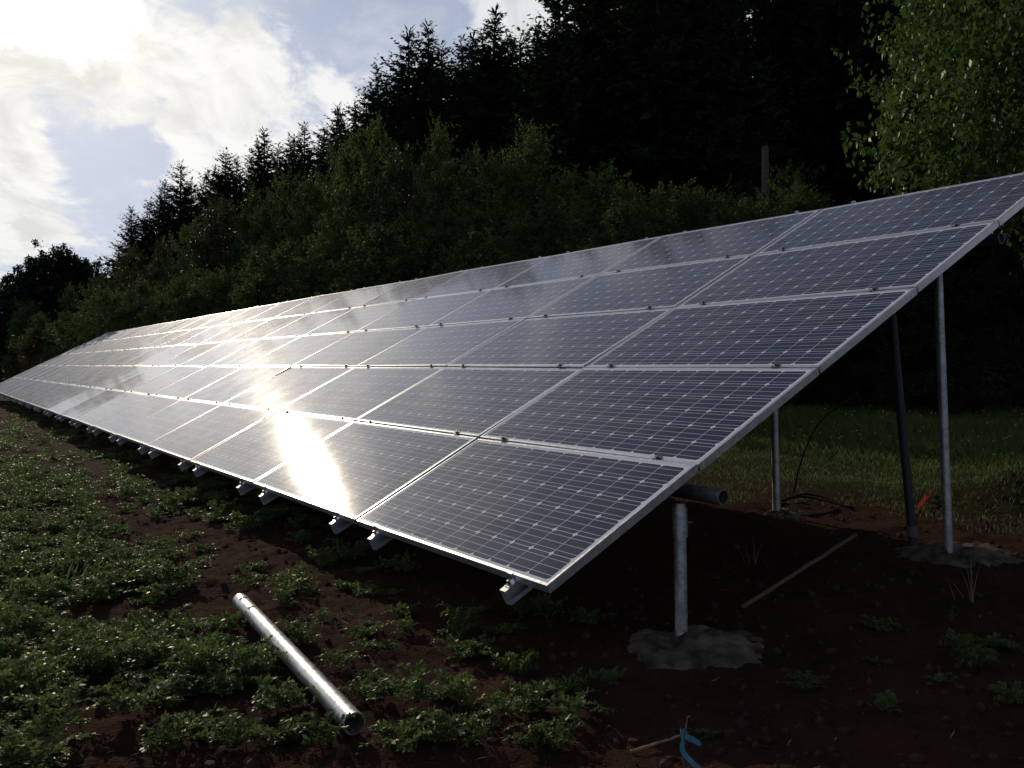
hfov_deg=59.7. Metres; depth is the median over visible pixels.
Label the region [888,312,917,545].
conduit
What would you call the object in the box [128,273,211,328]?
shrub
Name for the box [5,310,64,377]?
shrub
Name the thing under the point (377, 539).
mounting rail
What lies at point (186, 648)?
weed
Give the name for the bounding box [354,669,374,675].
weed
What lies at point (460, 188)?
leafy tree
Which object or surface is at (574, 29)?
conifer tree
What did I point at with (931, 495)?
grass tuft
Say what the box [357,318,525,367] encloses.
solar panel
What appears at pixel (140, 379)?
solar panel
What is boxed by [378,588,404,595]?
weed
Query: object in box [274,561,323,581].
weed
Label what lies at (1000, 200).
solar panel
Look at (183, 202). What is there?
conifer tree
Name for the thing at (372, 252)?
shrub
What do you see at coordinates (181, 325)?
solar panel
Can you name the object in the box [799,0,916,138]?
conifer tree
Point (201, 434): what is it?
solar panel
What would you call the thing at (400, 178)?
leafy tree
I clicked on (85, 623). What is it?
weed
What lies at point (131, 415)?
solar panel
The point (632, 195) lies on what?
leafy tree
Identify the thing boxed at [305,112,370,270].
conifer tree
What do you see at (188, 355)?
solar panel
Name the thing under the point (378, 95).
conifer tree
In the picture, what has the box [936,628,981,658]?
weed
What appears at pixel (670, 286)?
solar panel
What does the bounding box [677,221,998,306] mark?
solar panel
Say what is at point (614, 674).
weed
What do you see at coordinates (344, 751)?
soil crumbs
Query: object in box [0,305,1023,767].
ground
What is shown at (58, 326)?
shrub
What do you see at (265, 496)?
mounting rail
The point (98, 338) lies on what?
solar panel
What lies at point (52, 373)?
solar panel
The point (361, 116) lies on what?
conifer tree
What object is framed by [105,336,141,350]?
solar panel
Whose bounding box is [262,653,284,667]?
weed
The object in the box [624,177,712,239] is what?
leafy tree
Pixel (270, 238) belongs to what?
leafy tree
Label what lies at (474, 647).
weed
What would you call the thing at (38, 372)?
solar panel
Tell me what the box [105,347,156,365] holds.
solar panel
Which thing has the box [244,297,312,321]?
solar panel
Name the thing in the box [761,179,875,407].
shrub
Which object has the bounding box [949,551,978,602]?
dry stalk
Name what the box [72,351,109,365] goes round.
solar panel
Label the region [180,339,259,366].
solar panel
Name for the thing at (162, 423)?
solar panel
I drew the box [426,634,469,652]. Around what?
weed
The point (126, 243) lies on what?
conifer tree
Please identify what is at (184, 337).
solar panel
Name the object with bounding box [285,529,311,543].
weed
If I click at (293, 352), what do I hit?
solar panel
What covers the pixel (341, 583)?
weed
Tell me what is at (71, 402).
solar panel
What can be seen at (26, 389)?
solar panel
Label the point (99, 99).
sky
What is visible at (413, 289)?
solar panel
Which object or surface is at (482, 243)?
shrub
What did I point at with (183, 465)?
mounting rail
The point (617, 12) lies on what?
conifer tree
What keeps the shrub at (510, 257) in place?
on the ground at (918, 607)
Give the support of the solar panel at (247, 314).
attached to the mounting rail
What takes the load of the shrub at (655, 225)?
on the ground at (918, 607)
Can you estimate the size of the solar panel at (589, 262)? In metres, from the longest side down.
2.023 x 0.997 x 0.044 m
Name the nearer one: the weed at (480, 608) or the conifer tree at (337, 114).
the weed at (480, 608)
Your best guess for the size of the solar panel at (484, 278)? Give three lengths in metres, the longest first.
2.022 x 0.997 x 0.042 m
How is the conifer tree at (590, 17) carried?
on the ground at (918, 607)
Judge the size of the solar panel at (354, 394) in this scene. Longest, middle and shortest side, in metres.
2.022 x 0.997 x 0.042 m
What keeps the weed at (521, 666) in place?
on the ground at (918, 607)
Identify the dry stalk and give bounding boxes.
[737,539,765,563]
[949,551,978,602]
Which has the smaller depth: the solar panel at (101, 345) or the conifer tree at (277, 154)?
the solar panel at (101, 345)
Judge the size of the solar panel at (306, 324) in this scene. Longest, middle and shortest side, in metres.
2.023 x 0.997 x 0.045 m
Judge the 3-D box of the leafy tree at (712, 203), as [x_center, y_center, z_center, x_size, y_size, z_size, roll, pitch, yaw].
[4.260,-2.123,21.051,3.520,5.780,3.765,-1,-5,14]
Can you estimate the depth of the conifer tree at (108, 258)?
72.22 m
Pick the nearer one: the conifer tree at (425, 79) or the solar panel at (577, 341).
the solar panel at (577, 341)
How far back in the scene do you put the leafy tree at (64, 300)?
50.39 m
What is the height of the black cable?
1.145 m
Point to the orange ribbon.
(923, 500)
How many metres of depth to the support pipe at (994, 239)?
5.93 m
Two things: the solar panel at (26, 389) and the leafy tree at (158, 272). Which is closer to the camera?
the solar panel at (26, 389)
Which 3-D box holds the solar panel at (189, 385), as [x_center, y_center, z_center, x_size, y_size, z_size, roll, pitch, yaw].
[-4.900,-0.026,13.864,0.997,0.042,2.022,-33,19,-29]
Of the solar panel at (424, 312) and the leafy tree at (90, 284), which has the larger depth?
the leafy tree at (90, 284)
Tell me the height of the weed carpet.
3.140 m
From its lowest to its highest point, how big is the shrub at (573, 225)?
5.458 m
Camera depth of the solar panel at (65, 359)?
32.90 m
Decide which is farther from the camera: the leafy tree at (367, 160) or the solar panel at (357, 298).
the leafy tree at (367, 160)
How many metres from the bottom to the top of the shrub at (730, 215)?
4.860 m
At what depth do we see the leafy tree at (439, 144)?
28.99 m
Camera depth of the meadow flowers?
13.21 m
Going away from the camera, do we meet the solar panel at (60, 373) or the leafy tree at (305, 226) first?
the solar panel at (60, 373)
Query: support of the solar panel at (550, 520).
attached to the mounting rail at (512, 591)
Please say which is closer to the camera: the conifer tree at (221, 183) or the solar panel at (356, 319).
the solar panel at (356, 319)
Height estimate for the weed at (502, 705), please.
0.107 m
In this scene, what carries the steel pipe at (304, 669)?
on the ground at (918, 607)
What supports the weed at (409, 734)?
on the ground at (918, 607)
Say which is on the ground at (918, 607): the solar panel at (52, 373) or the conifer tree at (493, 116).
the conifer tree at (493, 116)
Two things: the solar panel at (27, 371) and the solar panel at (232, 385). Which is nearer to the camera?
the solar panel at (232, 385)
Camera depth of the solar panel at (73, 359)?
31.21 m
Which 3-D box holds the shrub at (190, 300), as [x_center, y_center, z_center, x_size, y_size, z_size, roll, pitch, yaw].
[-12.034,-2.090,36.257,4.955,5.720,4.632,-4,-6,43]
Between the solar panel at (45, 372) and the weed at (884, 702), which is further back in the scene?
the solar panel at (45, 372)
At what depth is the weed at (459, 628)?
4.34 m
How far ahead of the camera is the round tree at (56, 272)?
59.15 m
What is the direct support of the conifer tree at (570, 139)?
on the ground at (918, 607)
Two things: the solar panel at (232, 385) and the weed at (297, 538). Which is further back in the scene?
the solar panel at (232, 385)
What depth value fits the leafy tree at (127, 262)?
49.49 m
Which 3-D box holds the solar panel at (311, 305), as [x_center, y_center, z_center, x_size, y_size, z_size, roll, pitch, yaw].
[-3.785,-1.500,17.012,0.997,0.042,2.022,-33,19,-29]
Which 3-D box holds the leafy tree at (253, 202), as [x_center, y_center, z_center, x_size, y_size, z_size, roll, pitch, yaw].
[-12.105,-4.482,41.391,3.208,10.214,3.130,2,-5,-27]
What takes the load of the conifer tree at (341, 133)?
on the ground at (918, 607)
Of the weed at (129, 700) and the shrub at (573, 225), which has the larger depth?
the shrub at (573, 225)
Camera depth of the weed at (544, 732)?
3.06 m
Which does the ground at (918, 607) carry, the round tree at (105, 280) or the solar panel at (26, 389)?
the round tree at (105, 280)
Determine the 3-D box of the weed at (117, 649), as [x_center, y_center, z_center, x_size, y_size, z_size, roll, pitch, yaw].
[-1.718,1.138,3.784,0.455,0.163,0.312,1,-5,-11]
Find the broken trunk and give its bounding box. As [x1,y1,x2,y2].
[762,143,778,210]
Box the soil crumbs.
[2,495,1023,767]
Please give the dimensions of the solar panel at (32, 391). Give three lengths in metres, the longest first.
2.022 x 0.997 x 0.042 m
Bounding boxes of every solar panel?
[0,377,15,385]
[0,378,21,388]
[0,378,26,391]
[0,379,32,394]
[4,380,39,396]
[9,381,46,398]
[14,365,41,377]
[15,382,54,400]
[19,366,47,377]
[21,383,65,402]
[24,366,54,378]
[28,384,76,406]
[30,366,61,379]
[35,366,69,380]
[37,386,90,410]
[39,354,66,365]
[41,366,79,381]
[43,354,73,365]
[47,387,105,415]
[50,366,90,382]
[51,353,81,365]
[56,352,91,365]
[59,366,102,383]
[60,390,124,420]
[63,343,89,353]
[65,351,100,365]
[70,342,98,353]
[70,366,117,385]
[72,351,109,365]
[74,392,149,427]
[76,340,108,353]
[79,366,132,386]
[82,350,123,365]
[85,339,118,352]
[87,332,113,342]
[92,395,181,436]
[93,348,139,365]
[93,366,153,389]
[94,337,130,351]
[95,330,123,341]
[103,328,134,340]
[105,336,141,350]
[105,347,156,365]
[109,366,176,391]
[112,326,145,339]
[116,334,156,349]
[116,399,221,446]
[120,346,172,365]
[122,324,157,338]
[128,366,204,394]
[129,332,172,348]
[134,322,171,336]
[136,344,198,365]
[142,329,192,347]
[147,318,189,334]
[147,404,275,463]
[152,366,242,398]
[157,341,226,365]
[158,326,213,346]
[162,315,207,332]
[177,324,236,344]
[179,312,227,330]
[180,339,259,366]
[184,366,290,403]
[191,412,353,485]
[195,308,250,328]
[200,319,270,343]
[209,336,300,366]
[216,303,279,325]
[223,367,354,411]
[229,314,307,340]
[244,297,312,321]
[245,332,353,366]
[254,421,476,524]
[261,308,353,338]
[274,290,353,317]
[277,367,444,420]
[292,327,426,367]
[303,300,411,335]
[312,281,405,312]
[356,367,580,438]
[356,439,698,593]
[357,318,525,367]
[358,290,490,330]
[359,270,467,306]
[417,256,550,298]
[429,275,596,326]
[447,308,672,368]
[480,368,818,471]
[494,236,661,288]
[528,255,751,318]
[585,288,916,372]
[600,209,821,273]
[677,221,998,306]
[755,172,1023,254]
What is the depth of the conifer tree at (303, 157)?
50.96 m
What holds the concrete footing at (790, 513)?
on the ground at (918, 607)
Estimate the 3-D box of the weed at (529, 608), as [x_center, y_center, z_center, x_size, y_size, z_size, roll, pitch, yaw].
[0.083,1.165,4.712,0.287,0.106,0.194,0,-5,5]
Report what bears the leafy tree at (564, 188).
on the ground at (918, 607)
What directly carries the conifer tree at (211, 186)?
on the ground at (918, 607)
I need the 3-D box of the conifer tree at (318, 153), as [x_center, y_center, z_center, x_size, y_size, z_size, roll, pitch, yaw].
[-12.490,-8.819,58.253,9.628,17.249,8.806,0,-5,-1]
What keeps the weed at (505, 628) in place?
on the ground at (918, 607)
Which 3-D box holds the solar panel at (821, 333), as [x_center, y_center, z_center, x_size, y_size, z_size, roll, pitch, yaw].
[1.461,-0.327,5.861,0.997,0.042,2.022,-33,18,-29]
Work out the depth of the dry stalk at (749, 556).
5.86 m
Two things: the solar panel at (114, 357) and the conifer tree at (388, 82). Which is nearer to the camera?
the solar panel at (114, 357)
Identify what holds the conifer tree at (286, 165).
on the ground at (918, 607)
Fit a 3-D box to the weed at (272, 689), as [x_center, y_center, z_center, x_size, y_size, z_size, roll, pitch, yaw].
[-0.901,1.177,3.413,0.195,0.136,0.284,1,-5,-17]
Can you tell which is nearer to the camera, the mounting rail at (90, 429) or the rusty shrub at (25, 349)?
the mounting rail at (90, 429)
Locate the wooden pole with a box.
[741,533,857,608]
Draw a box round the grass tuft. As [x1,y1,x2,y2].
[919,471,938,502]
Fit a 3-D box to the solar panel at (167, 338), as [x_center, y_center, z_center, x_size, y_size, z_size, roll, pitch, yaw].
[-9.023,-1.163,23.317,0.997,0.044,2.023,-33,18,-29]
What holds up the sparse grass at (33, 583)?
on the ground at (918, 607)
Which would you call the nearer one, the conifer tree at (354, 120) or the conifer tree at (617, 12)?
the conifer tree at (617, 12)
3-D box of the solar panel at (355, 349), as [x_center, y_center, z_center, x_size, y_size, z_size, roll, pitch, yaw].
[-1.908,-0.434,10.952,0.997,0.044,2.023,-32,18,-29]
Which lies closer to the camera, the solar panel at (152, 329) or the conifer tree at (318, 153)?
the solar panel at (152, 329)
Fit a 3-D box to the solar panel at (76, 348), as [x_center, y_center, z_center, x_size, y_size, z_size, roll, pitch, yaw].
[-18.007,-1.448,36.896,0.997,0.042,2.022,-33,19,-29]
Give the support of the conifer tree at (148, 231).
on the ground at (918, 607)
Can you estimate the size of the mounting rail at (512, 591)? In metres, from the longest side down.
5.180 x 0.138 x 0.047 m
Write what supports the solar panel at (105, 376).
attached to the mounting rail
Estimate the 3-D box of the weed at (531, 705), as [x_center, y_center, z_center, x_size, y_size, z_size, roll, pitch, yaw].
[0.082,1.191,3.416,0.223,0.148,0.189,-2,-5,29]
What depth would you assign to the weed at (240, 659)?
3.77 m
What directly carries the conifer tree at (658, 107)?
on the ground at (918, 607)
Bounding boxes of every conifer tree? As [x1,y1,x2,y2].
[100,240,123,278]
[101,205,139,293]
[102,197,184,329]
[114,221,138,256]
[119,178,186,330]
[121,159,206,320]
[155,148,248,322]
[165,176,202,246]
[172,171,216,269]
[183,164,223,252]
[201,154,248,274]
[205,126,287,308]
[209,160,241,209]
[210,136,279,309]
[238,155,254,208]
[243,142,289,199]
[262,121,325,300]
[262,131,302,248]
[269,102,349,292]
[277,131,314,183]
[298,121,329,207]
[303,81,403,282]
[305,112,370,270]
[314,61,401,268]
[315,111,353,208]
[320,100,363,193]
[322,24,470,279]
[354,78,397,132]
[361,19,472,275]
[384,53,420,145]
[395,2,538,260]
[395,49,442,139]
[396,33,496,212]
[405,39,457,159]
[440,33,487,119]
[444,28,496,151]
[461,29,531,157]
[477,20,553,244]
[487,0,630,254]
[492,18,570,198]
[493,0,691,245]
[509,32,534,114]
[538,0,653,170]
[557,5,579,36]
[564,0,734,228]
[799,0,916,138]
[827,0,1023,320]
[949,17,1023,297]
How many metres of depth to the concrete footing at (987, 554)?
5.88 m
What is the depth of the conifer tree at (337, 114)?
48.23 m
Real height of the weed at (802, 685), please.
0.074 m
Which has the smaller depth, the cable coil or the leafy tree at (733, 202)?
the cable coil
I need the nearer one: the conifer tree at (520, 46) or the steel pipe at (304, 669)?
the steel pipe at (304, 669)
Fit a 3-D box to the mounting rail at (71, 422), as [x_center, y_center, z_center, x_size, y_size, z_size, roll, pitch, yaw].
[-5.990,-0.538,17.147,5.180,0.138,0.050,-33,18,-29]
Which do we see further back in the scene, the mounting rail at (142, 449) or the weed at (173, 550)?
the mounting rail at (142, 449)
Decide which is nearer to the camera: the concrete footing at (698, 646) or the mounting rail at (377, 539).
the concrete footing at (698, 646)
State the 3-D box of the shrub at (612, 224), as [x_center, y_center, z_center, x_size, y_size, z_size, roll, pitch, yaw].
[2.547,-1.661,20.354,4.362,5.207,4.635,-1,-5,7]
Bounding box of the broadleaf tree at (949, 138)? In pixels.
[830,0,1023,274]
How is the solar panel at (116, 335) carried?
attached to the mounting rail
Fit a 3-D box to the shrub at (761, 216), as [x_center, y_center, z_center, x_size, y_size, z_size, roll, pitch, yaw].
[5.305,-1.559,18.169,4.206,4.855,3.932,-1,-5,9]
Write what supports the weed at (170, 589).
on the ground at (918, 607)
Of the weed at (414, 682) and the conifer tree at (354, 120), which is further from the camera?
the conifer tree at (354, 120)
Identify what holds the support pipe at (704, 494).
attached to the support post
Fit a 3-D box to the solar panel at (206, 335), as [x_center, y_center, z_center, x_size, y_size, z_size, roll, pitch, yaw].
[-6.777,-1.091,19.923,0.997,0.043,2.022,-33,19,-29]
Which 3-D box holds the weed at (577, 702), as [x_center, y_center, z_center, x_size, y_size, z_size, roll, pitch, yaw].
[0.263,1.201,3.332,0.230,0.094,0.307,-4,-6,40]
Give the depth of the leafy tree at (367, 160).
32.05 m
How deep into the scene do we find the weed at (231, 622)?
4.37 m
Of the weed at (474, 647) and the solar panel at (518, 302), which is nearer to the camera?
the weed at (474, 647)
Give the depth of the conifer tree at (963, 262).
30.30 m
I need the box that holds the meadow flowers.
[759,365,1022,456]
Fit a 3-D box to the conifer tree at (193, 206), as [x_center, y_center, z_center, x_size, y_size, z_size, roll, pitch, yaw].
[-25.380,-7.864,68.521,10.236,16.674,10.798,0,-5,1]
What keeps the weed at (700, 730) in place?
on the ground at (918, 607)
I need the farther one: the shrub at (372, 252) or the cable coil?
the shrub at (372, 252)
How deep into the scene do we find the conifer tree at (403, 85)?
43.13 m
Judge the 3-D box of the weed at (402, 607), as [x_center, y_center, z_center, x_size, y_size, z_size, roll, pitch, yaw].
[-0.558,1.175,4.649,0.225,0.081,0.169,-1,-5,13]
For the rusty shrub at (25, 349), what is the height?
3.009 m
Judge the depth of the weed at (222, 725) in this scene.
3.23 m
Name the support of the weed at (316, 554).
on the ground at (918, 607)
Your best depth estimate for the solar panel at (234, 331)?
18.23 m
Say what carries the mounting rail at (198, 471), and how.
attached to the support pipe at (704, 494)
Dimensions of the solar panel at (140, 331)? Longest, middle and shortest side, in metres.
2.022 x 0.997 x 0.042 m
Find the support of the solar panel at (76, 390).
attached to the mounting rail
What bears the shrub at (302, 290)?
on the ground at (918, 607)
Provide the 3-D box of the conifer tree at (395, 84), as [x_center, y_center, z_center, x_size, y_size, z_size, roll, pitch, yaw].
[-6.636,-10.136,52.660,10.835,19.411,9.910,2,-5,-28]
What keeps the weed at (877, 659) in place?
on the ground at (918, 607)
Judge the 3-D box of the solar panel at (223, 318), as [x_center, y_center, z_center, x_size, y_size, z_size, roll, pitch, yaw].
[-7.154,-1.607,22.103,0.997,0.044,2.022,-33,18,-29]
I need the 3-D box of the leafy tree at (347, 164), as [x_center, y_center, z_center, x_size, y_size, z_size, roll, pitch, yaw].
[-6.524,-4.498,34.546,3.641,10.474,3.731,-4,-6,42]
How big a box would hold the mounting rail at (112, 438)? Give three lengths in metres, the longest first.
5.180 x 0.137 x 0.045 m
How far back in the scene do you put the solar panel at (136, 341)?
26.69 m
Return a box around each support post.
[672,503,692,635]
[770,409,779,510]
[933,273,952,553]
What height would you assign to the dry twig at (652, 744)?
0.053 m
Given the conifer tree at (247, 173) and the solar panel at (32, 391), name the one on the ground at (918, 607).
the conifer tree at (247, 173)
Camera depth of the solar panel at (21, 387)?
28.56 m
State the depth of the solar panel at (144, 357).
21.14 m
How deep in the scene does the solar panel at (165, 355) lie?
19.42 m
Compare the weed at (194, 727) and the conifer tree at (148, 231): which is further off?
the conifer tree at (148, 231)
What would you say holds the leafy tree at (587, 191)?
on the ground at (918, 607)
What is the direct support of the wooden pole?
on the ground at (918, 607)
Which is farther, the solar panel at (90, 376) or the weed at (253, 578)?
the solar panel at (90, 376)
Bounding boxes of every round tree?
[0,239,111,381]
[0,275,64,382]
[48,257,121,345]
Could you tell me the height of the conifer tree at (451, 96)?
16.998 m
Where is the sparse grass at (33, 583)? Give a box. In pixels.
[0,452,132,603]
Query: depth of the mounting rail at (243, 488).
7.46 m
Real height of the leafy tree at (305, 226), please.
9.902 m
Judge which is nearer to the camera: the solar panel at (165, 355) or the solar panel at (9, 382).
the solar panel at (165, 355)
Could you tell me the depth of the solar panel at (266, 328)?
16.48 m
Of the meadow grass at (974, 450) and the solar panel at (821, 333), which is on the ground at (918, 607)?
the meadow grass at (974, 450)
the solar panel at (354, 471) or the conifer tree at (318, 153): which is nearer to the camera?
the solar panel at (354, 471)
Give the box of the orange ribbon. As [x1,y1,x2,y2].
[918,491,930,509]
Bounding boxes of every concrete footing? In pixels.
[627,624,764,670]
[764,507,809,519]
[894,542,1023,567]
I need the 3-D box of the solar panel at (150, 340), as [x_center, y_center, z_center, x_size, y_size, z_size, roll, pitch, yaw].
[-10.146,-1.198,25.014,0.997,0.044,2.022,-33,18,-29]
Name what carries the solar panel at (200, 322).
attached to the mounting rail
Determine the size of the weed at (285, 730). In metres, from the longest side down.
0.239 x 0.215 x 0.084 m
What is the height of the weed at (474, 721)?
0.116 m
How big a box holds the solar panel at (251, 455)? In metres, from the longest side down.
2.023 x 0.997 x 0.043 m
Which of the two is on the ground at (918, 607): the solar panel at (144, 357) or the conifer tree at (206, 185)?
the conifer tree at (206, 185)
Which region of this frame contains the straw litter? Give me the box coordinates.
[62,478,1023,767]
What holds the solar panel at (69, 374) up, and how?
attached to the mounting rail
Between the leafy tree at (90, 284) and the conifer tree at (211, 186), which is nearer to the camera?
the leafy tree at (90, 284)
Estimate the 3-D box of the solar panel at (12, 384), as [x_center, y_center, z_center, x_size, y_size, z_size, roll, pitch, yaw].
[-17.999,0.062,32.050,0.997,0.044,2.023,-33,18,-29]
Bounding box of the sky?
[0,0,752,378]
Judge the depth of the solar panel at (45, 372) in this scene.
30.68 m
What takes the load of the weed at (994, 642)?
on the ground at (918, 607)
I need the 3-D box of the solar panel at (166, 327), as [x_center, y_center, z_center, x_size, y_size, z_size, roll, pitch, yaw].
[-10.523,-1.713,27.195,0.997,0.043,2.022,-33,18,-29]
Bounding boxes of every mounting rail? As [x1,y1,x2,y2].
[59,301,287,421]
[69,318,268,425]
[74,317,277,427]
[86,290,351,432]
[92,287,364,435]
[109,281,400,442]
[117,278,416,445]
[138,270,461,454]
[148,266,482,458]
[178,256,540,470]
[192,251,568,476]
[236,237,647,495]
[259,231,685,504]
[329,211,799,533]
[367,201,855,549]
[500,171,1023,605]
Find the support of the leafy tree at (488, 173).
on the ground at (918, 607)
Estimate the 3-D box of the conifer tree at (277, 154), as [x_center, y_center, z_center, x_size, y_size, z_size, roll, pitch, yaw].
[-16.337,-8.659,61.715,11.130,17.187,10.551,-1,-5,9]
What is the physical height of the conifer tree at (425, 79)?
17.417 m
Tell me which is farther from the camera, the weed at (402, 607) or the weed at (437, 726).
the weed at (402, 607)
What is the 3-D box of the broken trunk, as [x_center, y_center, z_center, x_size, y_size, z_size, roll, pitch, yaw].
[6.375,-2.623,21.775,0.477,6.680,0.235,0,-5,0]
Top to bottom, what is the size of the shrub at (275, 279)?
6.154 m
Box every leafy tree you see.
[0,298,56,381]
[49,281,80,354]
[57,274,118,349]
[98,243,166,330]
[132,234,179,323]
[145,216,218,317]
[166,182,260,319]
[216,179,281,310]
[220,165,325,304]
[276,166,356,300]
[289,110,418,297]
[292,136,377,300]
[335,140,456,286]
[373,141,528,284]
[393,108,471,281]
[436,129,548,272]
[473,112,565,265]
[514,162,604,258]
[518,158,674,255]
[600,180,652,244]
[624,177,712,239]
[650,174,735,237]
[706,190,759,224]
[743,159,845,394]
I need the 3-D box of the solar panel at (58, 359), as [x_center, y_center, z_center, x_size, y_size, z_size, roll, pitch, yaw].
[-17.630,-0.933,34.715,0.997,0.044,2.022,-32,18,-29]
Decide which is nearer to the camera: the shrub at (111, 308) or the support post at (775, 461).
the support post at (775, 461)
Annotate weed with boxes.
[0,679,108,736]
[55,635,158,675]
[60,615,107,635]
[63,671,188,714]
[129,602,196,630]
[136,703,236,756]
[142,578,182,593]
[144,544,190,558]
[165,632,237,679]
[184,710,238,732]
[186,554,216,564]
[189,639,246,658]
[199,712,269,747]
[201,610,247,630]
[222,656,264,675]
[233,571,276,585]
[248,717,303,744]
[251,674,297,712]
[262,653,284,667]
[266,685,316,710]
[267,584,297,604]
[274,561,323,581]
[276,618,321,645]
[284,709,355,744]
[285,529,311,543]
[307,545,339,562]
[332,579,359,590]
[337,677,402,700]
[341,623,388,638]
[349,637,375,650]
[353,583,380,596]
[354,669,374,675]
[355,659,460,702]
[359,715,449,753]
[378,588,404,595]
[380,601,423,617]
[406,705,467,739]
[417,705,500,746]
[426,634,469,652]
[437,601,477,635]
[447,632,505,659]
[458,686,550,715]
[462,605,489,613]
[476,623,526,633]
[478,648,539,674]
[500,593,553,615]
[501,714,582,748]
[502,677,562,712]
[515,667,613,703]
[533,594,571,617]
[545,687,615,725]
[569,606,618,625]
[594,666,629,684]
[687,727,721,739]
[776,669,831,688]
[854,614,900,631]
[862,656,892,665]
[868,690,902,712]
[924,671,958,684]
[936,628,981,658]
[950,642,1000,667]
[970,632,1023,648]
[988,680,1023,703]
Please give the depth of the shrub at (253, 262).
34.03 m
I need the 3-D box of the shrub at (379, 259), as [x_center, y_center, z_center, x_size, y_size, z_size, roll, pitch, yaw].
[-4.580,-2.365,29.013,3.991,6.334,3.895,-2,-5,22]
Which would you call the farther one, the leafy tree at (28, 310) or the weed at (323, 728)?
the leafy tree at (28, 310)
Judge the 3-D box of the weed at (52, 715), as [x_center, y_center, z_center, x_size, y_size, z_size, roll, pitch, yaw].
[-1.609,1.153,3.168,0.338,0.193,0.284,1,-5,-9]
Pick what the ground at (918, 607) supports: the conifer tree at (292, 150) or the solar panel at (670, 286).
the conifer tree at (292, 150)
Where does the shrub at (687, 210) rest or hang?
on the ground at (918, 607)
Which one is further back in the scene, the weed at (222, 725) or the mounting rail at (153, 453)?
the mounting rail at (153, 453)
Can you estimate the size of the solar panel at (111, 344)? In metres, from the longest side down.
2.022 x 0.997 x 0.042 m
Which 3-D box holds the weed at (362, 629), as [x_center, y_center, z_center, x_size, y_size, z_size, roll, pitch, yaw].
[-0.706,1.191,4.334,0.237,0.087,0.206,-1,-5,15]
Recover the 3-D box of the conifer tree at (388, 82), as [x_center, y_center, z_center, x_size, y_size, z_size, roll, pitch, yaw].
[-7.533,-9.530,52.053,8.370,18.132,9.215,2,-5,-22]
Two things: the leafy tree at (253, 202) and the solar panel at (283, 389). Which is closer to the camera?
the solar panel at (283, 389)
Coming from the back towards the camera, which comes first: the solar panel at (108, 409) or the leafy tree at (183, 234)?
the leafy tree at (183, 234)
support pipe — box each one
[670,484,728,504]
[975,233,1004,246]
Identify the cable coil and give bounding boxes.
[771,493,853,516]
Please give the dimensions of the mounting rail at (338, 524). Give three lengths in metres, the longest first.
5.180 x 0.138 x 0.050 m
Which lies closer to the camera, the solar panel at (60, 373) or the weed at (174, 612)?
the weed at (174, 612)
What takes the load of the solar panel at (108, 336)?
attached to the mounting rail
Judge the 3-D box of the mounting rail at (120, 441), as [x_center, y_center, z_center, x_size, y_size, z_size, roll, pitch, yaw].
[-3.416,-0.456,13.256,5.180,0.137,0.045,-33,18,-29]
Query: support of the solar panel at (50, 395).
attached to the mounting rail
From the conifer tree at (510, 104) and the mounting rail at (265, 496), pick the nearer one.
the mounting rail at (265, 496)
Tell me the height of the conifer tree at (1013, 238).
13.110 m
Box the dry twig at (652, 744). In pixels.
[630,734,680,752]
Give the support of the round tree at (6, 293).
on the ground at (918, 607)
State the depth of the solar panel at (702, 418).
5.13 m
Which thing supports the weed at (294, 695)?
on the ground at (918, 607)
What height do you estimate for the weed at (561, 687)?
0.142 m
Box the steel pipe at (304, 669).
[232,593,364,734]
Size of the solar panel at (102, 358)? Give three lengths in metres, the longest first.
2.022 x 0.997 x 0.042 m
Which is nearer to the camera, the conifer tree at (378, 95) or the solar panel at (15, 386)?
the solar panel at (15, 386)
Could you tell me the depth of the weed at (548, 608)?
4.62 m
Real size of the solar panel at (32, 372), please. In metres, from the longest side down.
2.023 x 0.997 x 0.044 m
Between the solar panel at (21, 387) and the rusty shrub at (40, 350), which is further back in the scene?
the rusty shrub at (40, 350)
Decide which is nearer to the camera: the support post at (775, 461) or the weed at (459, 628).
the weed at (459, 628)
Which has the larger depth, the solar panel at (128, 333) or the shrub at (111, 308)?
the shrub at (111, 308)
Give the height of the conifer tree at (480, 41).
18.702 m
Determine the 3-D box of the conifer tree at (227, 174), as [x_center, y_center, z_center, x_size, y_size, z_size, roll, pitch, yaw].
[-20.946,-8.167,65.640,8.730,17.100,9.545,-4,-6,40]
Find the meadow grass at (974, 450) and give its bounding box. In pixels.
[670,366,1023,534]
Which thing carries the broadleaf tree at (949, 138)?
on the ground at (918, 607)
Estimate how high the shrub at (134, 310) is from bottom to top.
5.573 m
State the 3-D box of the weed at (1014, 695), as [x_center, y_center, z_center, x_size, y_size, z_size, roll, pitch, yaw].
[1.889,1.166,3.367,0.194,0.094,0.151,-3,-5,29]
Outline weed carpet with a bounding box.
[0,399,478,767]
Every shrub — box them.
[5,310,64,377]
[16,338,40,374]
[25,323,67,366]
[32,310,98,367]
[42,283,138,348]
[98,273,161,336]
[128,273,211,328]
[169,258,244,321]
[198,240,291,316]
[228,238,337,310]
[261,229,366,305]
[314,213,437,295]
[324,216,410,294]
[372,208,469,284]
[418,207,505,278]
[444,204,563,273]
[466,197,607,266]
[546,194,603,254]
[565,195,674,252]
[600,189,709,246]
[650,182,727,236]
[693,197,836,404]
[706,190,887,406]
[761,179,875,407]
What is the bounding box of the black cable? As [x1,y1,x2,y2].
[793,390,887,494]
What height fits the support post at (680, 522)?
0.771 m
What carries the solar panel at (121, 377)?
attached to the mounting rail
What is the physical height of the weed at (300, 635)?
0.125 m
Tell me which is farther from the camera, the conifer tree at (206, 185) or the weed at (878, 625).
the conifer tree at (206, 185)
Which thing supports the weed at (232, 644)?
on the ground at (918, 607)

